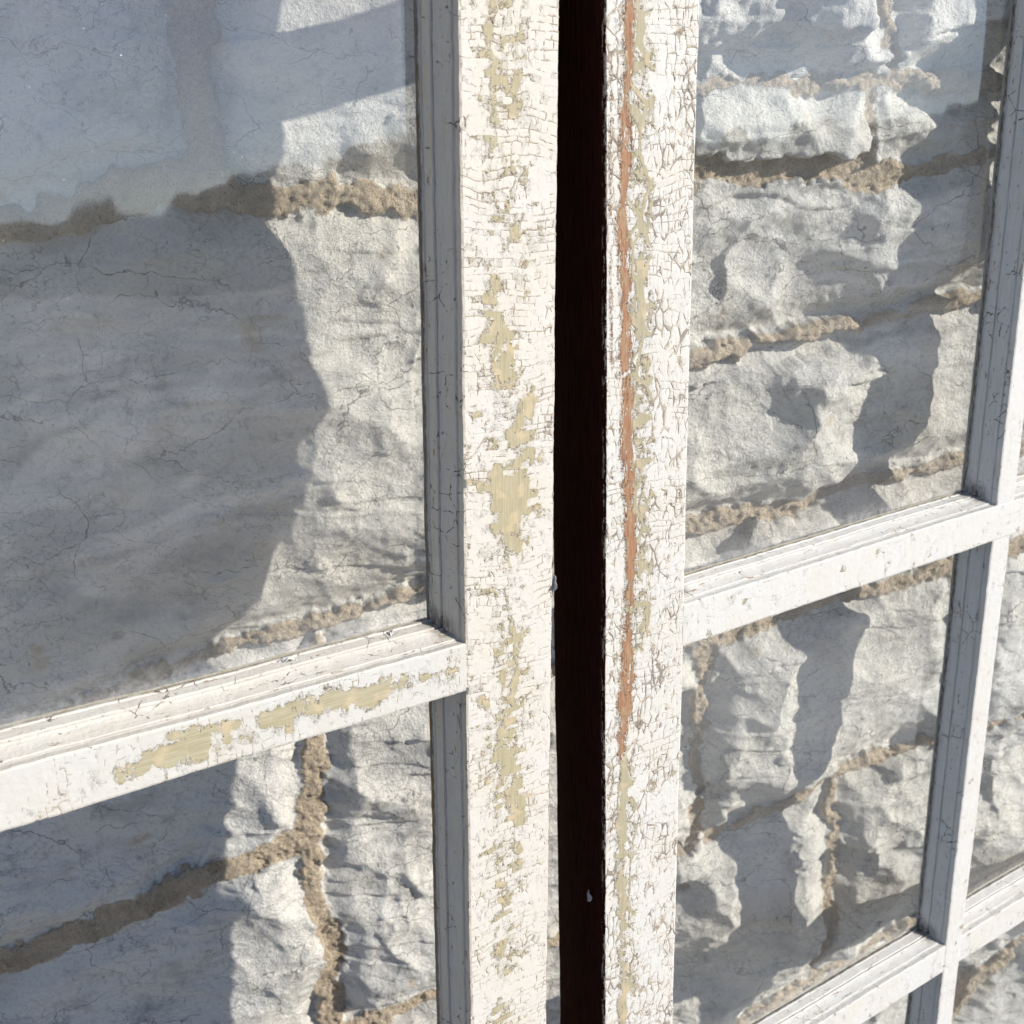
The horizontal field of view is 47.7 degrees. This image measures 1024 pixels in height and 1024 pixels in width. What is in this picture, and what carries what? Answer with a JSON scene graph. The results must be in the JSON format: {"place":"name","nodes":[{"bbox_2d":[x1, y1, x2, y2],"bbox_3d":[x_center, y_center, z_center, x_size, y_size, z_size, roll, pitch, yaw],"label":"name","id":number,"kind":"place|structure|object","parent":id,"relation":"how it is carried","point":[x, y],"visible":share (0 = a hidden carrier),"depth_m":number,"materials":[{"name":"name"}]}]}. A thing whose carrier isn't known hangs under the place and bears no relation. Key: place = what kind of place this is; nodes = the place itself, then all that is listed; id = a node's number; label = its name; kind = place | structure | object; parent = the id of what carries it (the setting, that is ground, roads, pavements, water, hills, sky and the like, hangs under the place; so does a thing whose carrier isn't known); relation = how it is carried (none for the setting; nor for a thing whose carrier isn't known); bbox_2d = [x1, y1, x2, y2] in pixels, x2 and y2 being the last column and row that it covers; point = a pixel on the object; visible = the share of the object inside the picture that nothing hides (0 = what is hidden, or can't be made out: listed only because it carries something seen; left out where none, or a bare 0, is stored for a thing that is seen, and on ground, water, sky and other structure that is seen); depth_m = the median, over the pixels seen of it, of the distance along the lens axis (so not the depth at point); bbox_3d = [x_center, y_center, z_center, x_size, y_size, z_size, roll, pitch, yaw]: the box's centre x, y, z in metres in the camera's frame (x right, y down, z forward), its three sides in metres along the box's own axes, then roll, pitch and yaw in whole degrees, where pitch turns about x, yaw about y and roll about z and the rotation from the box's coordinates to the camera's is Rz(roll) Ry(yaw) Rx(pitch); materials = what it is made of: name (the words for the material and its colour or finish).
{"place":"outdoors","nodes":[
{"label":"outdoors","id":0,"kind":"place"},
{"label":"ground","id":1,"kind":"structure","parent":0,"visible":0},
{"bbox_2d":[0,0,558,1023],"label":"window sash","id":2,"kind":"object","parent":1,"relation":"on","point":[468,658],"depth_m":0.50,"materials":[{"name":"beige paint"}]},
{"bbox_2d":[277,656,296,662],"bbox_3d":[-0.097,0.063,0.497,0.009,0.003,0.006,-6,7,-29],"label":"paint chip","id":3,"kind":"object","parent":2,"relation":"on","point":[282,659],"visible":1,"depth_m":0.50,"materials":[{"name":"white paint"}]},
{"bbox_2d":[0,0,1023,1023],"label":"stone wall","id":4,"kind":"structure","parent":1,"relation":"on","point":[243,336],"depth_m":0.71,"materials":[{"name":"stone"}]},
{"bbox_2d":[553,0,1023,1023],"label":"window sash","id":5,"kind":"object","parent":1,"relation":"on","point":[637,608],"depth_m":0.61,"materials":[{"name":"white paint"}]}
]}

